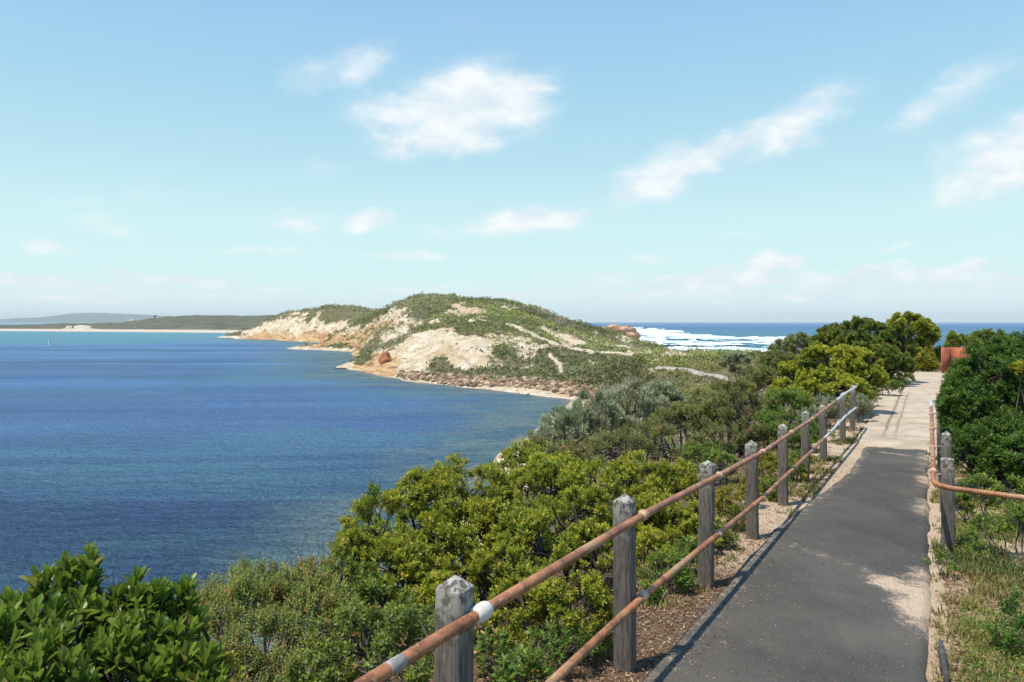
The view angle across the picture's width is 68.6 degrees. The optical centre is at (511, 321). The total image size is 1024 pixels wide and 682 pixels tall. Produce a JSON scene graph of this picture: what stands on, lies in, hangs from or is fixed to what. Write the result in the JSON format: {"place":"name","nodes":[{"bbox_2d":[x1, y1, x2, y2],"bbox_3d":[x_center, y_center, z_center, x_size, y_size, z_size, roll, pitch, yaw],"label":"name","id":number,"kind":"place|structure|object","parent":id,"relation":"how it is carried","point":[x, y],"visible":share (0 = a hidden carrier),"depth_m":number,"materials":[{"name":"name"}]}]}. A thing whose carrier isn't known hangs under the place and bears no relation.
{"place":"outdoors","nodes":[
{"label":"outdoors","id":0,"kind":"place"},
{"bbox_2d":[0,313,165,322],"bbox_3d":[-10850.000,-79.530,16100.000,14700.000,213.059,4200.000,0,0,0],"label":"distant hills","id":1,"kind":"structure","parent":0,"point":[93,318],"depth_m":14761.06,"materials":[{"name":"grey"}]},
{"bbox_2d":[0,315,275,332],"bbox_3d":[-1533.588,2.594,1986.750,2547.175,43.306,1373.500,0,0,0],"label":"coast","id":2,"kind":"structure","parent":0,"point":[211,323],"depth_m":1719.61},
{"bbox_2d":[0,322,1023,681],"bbox_3d":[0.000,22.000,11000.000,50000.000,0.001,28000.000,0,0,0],"label":"sea","id":3,"kind":"structure","parent":0,"point":[126,452],"depth_m":139.83,"materials":[{"name":"blue liquid"}]},
{"bbox_2d":[634,327,801,351],"bbox_3d":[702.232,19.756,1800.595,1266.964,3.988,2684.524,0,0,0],"label":"surf","id":4,"kind":"structure","parent":3,"relation":"on","point":[659,335],"depth_m":894.26,"materials":[{"name":"liquid"}]},
{"bbox_2d":[0,0,1023,321],"label":"sky","id":5,"kind":"structure","parent":0,"point":[585,160],"materials":[{"name":"blue"}]},
{"bbox_2d":[218,297,830,544],"bbox_3d":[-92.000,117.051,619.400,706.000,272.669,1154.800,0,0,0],"label":"headland","id":6,"kind":"structure","parent":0,"point":[417,349],"depth_m":345.24,"materials":[{"name":"beige sand"}]},
{"bbox_2d":[224,293,465,344],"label":"headland scrub","id":7,"kind":"object","parent":6,"relation":"on","point":[374,312],"visible":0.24,"depth_m":867.45,"materials":[{"name":"green plant"}]},
{"bbox_2d":[378,351,390,364],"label":"rock outcrop","id":8,"kind":"object","parent":6,"relation":"on","point":[385,357],"visible":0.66,"depth_m":336.41,"materials":[{"name":"brown stone"}]},
{"bbox_2d":[396,370,604,399],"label":"rock seawall","id":9,"kind":"object","parent":6,"relation":"on","point":[516,382],"visible":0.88,"depth_m":246.44,"materials":[{"name":"brown stone"}]},
{"bbox_2d":[320,292,841,391],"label":"headland scrub","id":10,"kind":"object","parent":6,"relation":"on","point":[448,300],"visible":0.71,"depth_m":368.53,"materials":[{"name":"green plant"}]},
{"bbox_2d":[602,324,640,340],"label":"rock outcrop","id":11,"kind":"object","parent":6,"relation":"on","point":[628,330],"visible":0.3,"depth_m":630.45,"materials":[{"name":"brown stone"}]},
{"bbox_2d":[318,347,940,634],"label":"neck scrub","id":12,"kind":"object","parent":6,"relation":"on","point":[688,389],"visible":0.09,"depth_m":192.29,"materials":[{"name":"green plant"}]},
{"bbox_2d":[717,349,751,422],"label":"grey green shrub","id":13,"kind":"object","parent":6,"relation":"on","point":[736,358],"visible":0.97,"depth_m":69.79,"materials":[{"name":"green plant"}]},
{"bbox_2d":[548,353,562,372],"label":"track","id":14,"kind":"structure","parent":0,"point":[550,355],"depth_m":261.90,"materials":[{"name":"beige sand"}]},
{"bbox_2d":[505,323,633,355],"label":"track","id":15,"kind":"structure","parent":0,"point":[520,328],"depth_m":324.95,"materials":[{"name":"beige sand"}]},
{"bbox_2d":[240,364,1023,681],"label":"ground","id":16,"kind":"structure","parent":0,"point":[852,455],"depth_m":6.22,"materials":[{"name":"soil"}]},
{"bbox_2d":[0,538,229,681],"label":"broad leaf shrub","id":17,"kind":"object","parent":16,"relation":"on","point":[115,635],"visible":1,"depth_m":2.87,"materials":[{"name":"green plant"}]},
{"bbox_2d":[204,638,251,681],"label":"shrub","id":18,"kind":"object","parent":16,"relation":"on","point":[229,658],"visible":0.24,"depth_m":3.16,"materials":[{"name":"green plant"}]},
{"bbox_2d":[194,544,367,681],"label":"fine leaf shrub","id":19,"kind":"object","parent":16,"relation":"on","point":[237,596],"visible":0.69,"depth_m":4.03,"materials":[{"name":"green plant"}]},
{"bbox_2d":[278,530,341,635],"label":"fine leaf shrub","id":20,"kind":"object","parent":16,"relation":"on","point":[313,562],"visible":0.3,"depth_m":4.52,"materials":[{"name":"green plant"}]},
{"bbox_2d":[281,593,434,681],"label":"leaf shrub","id":21,"kind":"object","parent":16,"relation":"on","point":[421,669],"visible":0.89,"depth_m":3.54,"materials":[{"name":"green plant"}]},
{"bbox_2d":[311,552,433,671],"bbox_3d":[-0.930,2.006,4.747,0.964,1.036,0.462,0,0,39],"label":"green shrub","id":22,"kind":"object","parent":16,"relation":"on","point":[366,586],"visible":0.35,"depth_m":4.75,"materials":[{"name":"green plant"}]},
{"bbox_2d":[364,471,397,575],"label":"sprig","id":23,"kind":"object","parent":16,"relation":"on","point":[372,490],"visible":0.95,"depth_m":5.58,"materials":[{"name":"green plant"}]},
{"bbox_2d":[325,465,468,653],"bbox_3d":[-0.875,1.948,5.614,1.042,1.515,1.950,0,0,0],"label":"yellow green shrub","id":24,"kind":"object","parent":16,"relation":"on","point":[380,546],"visible":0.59,"depth_m":5.51,"materials":[{"name":"green plant"}]},
{"bbox_2d":[403,451,542,624],"bbox_3d":[-0.303,1.930,6.023,1.133,1.418,2.519,0,0,0],"label":"yellow green shrub","id":25,"kind":"object","parent":16,"relation":"on","point":[487,507],"visible":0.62,"depth_m":5.83,"materials":[{"name":"green plant"}]},
{"bbox_2d":[487,438,544,502],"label":"yellow green shrub","id":26,"kind":"object","parent":16,"relation":"on","point":[511,458],"visible":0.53,"depth_m":9.03,"materials":[{"name":"green plant"}]},
{"bbox_2d":[484,642,556,681],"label":"shrub","id":27,"kind":"object","parent":16,"relation":"on","point":[531,666],"visible":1,"depth_m":3.72,"materials":[{"name":"green plant"}]},
{"bbox_2d":[474,562,612,662],"bbox_3d":[0.159,1.984,4.861,1.033,0.870,0.798,0,0,0],"label":"yellow green shrub","id":28,"kind":"object","parent":16,"relation":"on","point":[545,597],"visible":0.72,"depth_m":4.70,"materials":[{"name":"green plant"}]},
{"bbox_2d":[473,615,613,677],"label":"twiggy shrub","id":29,"kind":"object","parent":16,"relation":"on","point":[564,639],"visible":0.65,"depth_m":4.41,"materials":[{"name":"green plant"}]},
{"bbox_2d":[489,449,623,586],"bbox_3d":[0.433,1.942,6.814,1.407,1.317,2.543,0,0,0],"label":"yellow green shrub","id":30,"kind":"object","parent":16,"relation":"on","point":[574,487],"visible":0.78,"depth_m":6.42,"materials":[{"name":"green plant"}]},
{"bbox_2d":[523,428,594,524],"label":"grey green shrub","id":31,"kind":"object","parent":16,"relation":"on","point":[571,445],"visible":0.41,"depth_m":11.25,"materials":[{"name":"green plant"}]},
{"bbox_2d":[525,380,623,527],"bbox_3d":[1.250,2.902,15.886,1.410,3.204,2.842,0,0,33],"label":"silver shrub","id":32,"kind":"object","parent":16,"relation":"on","point":[577,418],"visible":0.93,"depth_m":15.73,"materials":[{"name":"green plant"}]},
{"bbox_2d":[353,385,856,681],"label":"pipe rail fence","id":33,"kind":"object","parent":16,"relation":"on","point":[459,614],"visible":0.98,"depth_m":4.51,"materials":[{"name":"metal"}]},
{"bbox_2d":[584,376,687,488],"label":"silver shrub","id":34,"kind":"object","parent":16,"relation":"on","point":[647,397],"visible":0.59,"depth_m":18.67,"materials":[{"name":"green plant"}]},
{"bbox_2d":[578,413,737,487],"bbox_3d":[2.360,2.401,12.926,2.897,1.615,2.034,0,0,-38],"label":"grey green shrub","id":35,"kind":"object","parent":16,"relation":"on","point":[632,440],"visible":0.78,"depth_m":12.91,"materials":[{"name":"green plant"}]},
{"bbox_2d":[606,449,725,569],"bbox_3d":[1.555,2.008,7.838,1.243,1.139,2.824,0,0,9],"label":"yellow green shrub","id":36,"kind":"object","parent":16,"relation":"on","point":[666,480],"visible":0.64,"depth_m":7.67,"materials":[{"name":"green plant"}]},
{"bbox_2d":[636,533,697,606],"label":"green shrub","id":37,"kind":"object","parent":16,"relation":"on","point":[683,574],"visible":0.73,"depth_m":6.11,"materials":[{"name":"green plant"}]},
{"bbox_2d":[644,386,741,461],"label":"grey green shrub","id":38,"kind":"object","parent":16,"relation":"on","point":[689,414],"visible":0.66,"depth_m":17.70,"materials":[{"name":"green plant"}]},
{"bbox_2d":[681,438,740,485],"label":"green shrub","id":39,"kind":"object","parent":16,"relation":"on","point":[713,454],"visible":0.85,"depth_m":11.15,"materials":[{"name":"green plant"}]},
{"bbox_2d":[399,461,1023,681],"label":"leaf litter","id":40,"kind":"object","parent":16,"relation":"on","point":[731,575],"visible":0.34,"depth_m":5.64,"materials":[{"name":"brown plant"}]},
{"bbox_2d":[715,483,745,523],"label":"yellow green shrub","id":41,"kind":"object","parent":16,"relation":"on","point":[719,500],"visible":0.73,"depth_m":8.35,"materials":[{"name":"green plant"}]},
{"bbox_2d":[716,503,745,549],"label":"green shrub","id":42,"kind":"object","parent":16,"relation":"on","point":[741,525],"visible":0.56,"depth_m":8.10,"materials":[{"name":"green plant"}]},
{"bbox_2d":[704,378,775,454],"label":"grey green shrub","id":43,"kind":"object","parent":16,"relation":"on","point":[742,426],"visible":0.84,"depth_m":16.81,"materials":[{"name":"green plant"}]},
{"bbox_2d":[725,349,796,423],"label":"grey green shrub","id":44,"kind":"object","parent":16,"relation":"on","point":[765,370],"visible":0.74,"depth_m":32.78,"materials":[{"name":"green plant"}]},
{"bbox_2d":[734,450,788,500],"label":"yellow green shrub","id":45,"kind":"object","parent":16,"relation":"on","point":[768,465],"visible":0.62,"depth_m":10.15,"materials":[{"name":"green plant"}]},
{"bbox_2d":[752,387,818,448],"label":"green shrub","id":46,"kind":"object","parent":16,"relation":"on","point":[771,418],"visible":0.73,"depth_m":17.57,"materials":[{"name":"green plant"}]},
{"bbox_2d":[759,449,814,501],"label":"green shrub","id":47,"kind":"object","parent":16,"relation":"on","point":[795,458],"visible":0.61,"depth_m":11.08,"materials":[{"name":"green plant"}]},
{"bbox_2d":[767,332,811,403],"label":"grey green shrub","id":48,"kind":"object","parent":16,"relation":"on","point":[790,343],"visible":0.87,"depth_m":45.92,"materials":[{"name":"green plant"}]},
{"bbox_2d":[794,388,847,431],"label":"silver shrub","id":49,"kind":"object","parent":16,"relation":"on","point":[834,409],"visible":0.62,"depth_m":18.34,"materials":[{"name":"green plant"}]},
{"bbox_2d":[765,340,889,413],"bbox_3d":[8.998,1.720,21.740,3.044,2.376,3.173,0,0,-35],"label":"coastal tree","id":50,"kind":"object","parent":16,"relation":"on","point":[809,369],"visible":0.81,"depth_m":21.20,"materials":[{"name":"green plant"}]},
{"bbox_2d":[846,389,875,422],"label":"silver shrub","id":51,"kind":"object","parent":16,"relation":"on","point":[863,402],"visible":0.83,"depth_m":19.45,"materials":[{"name":"green plant"}]},
{"bbox_2d":[810,315,918,373],"bbox_3d":[15.275,1.352,32.475,4.430,3.258,4.115,0,0,22],"label":"coastal tree","id":52,"kind":"object","parent":16,"relation":"on","point":[896,351],"visible":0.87,"depth_m":32.28,"materials":[{"name":"green plant"}]},
{"bbox_2d":[867,371,915,400],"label":"green shrub","id":53,"kind":"object","parent":16,"relation":"on","point":[893,381],"visible":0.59,"depth_m":26.94,"materials":[{"name":"green plant"}]},
{"bbox_2d":[885,311,941,361],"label":"coastal tree","id":54,"kind":"object","parent":16,"relation":"on","point":[925,338],"visible":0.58,"depth_m":44.52,"materials":[{"name":"green plant"}]},
{"bbox_2d":[912,341,941,371],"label":"green shrub","id":55,"kind":"object","parent":16,"relation":"on","point":[928,361],"visible":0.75,"depth_m":42.69,"materials":[{"name":"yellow plant"}]},
{"bbox_2d":[938,640,948,681],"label":"edging board","id":56,"kind":"object","parent":16,"relation":"on","point":[943,661],"visible":0.94,"depth_m":4.60,"materials":[{"name":"grey wood"}]},
{"bbox_2d":[919,537,968,579],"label":"shrub","id":57,"kind":"object","parent":16,"relation":"on","point":[941,558],"visible":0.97,"depth_m":6.59,"materials":[{"name":"green plant"}]},
{"bbox_2d":[944,330,963,346],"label":"sprig","id":58,"kind":"object","parent":16,"relation":"on","point":[951,339],"visible":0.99,"depth_m":48.77,"materials":[{"name":"green plant"}]},
{"bbox_2d":[941,347,969,372],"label":"rust screen","id":59,"kind":"object","parent":16,"relation":"on","point":[948,354],"visible":0.48,"depth_m":41.15,"materials":[{"name":"metal"}]},
{"bbox_2d":[942,327,1005,346],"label":"green shrub","id":60,"kind":"object","parent":16,"relation":"on","point":[979,336],"visible":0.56,"depth_m":51.19,"materials":[{"name":"green plant"}]},
{"bbox_2d":[929,398,1023,548],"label":"pipe rail fence","id":61,"kind":"object","parent":16,"relation":"on","point":[945,473],"visible":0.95,"depth_m":7.57,"materials":[{"name":"metal"}]},
{"bbox_2d":[933,330,1023,491],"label":"dense shrub","id":62,"kind":"object","parent":16,"relation":"on","point":[980,420],"visible":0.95,"depth_m":10.45,"materials":[{"name":"green plant"}]},
{"bbox_2d":[946,502,1023,681],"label":"herbs","id":63,"kind":"object","parent":16,"relation":"on","point":[982,623],"visible":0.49,"depth_m":5.27,"materials":[{"name":"green plant"}]},
{"bbox_2d":[955,467,1023,528],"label":"green shrub","id":64,"kind":"object","parent":16,"relation":"on","point":[965,503],"visible":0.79,"depth_m":8.53,"materials":[{"name":"green plant"}]},
{"bbox_2d":[964,500,1023,560],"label":"green shrub","id":65,"kind":"object","parent":16,"relation":"on","point":[1004,525],"visible":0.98,"depth_m":7.24,"materials":[{"name":"green plant"}]},
{"bbox_2d":[984,580,1023,656],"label":"shrub","id":66,"kind":"object","parent":16,"relation":"on","point":[1012,640],"visible":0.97,"depth_m":4.96,"materials":[{"name":"green plant"}]},
{"bbox_2d":[1007,356,1023,411],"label":"yellow green shrub","id":67,"kind":"object","parent":16,"relation":"on","point":[1017,368],"visible":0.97,"depth_m":10.59,"materials":[{"name":"green plant"}]},
{"bbox_2d":[655,366,728,380],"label":"track","id":68,"kind":"structure","parent":0,"point":[693,371],"depth_m":190.77,"materials":[{"name":"beige sand"}]},
{"bbox_2d":[473,393,1023,681],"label":"grass","id":69,"kind":"structure","parent":0,"point":[1005,575],"depth_m":6.53,"materials":[{"name":"green plant"}]},
{"bbox_2d":[643,446,931,681],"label":"asphalt path","id":70,"kind":"structure","parent":0,"point":[816,648],"depth_m":5.80,"materials":[{"name":"grey asphalt"}]},
{"bbox_2d":[857,372,945,452],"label":"sandy path","id":71,"kind":"structure","parent":0,"point":[901,420],"depth_m":20.46,"materials":[{"name":"sand"}]}
]}

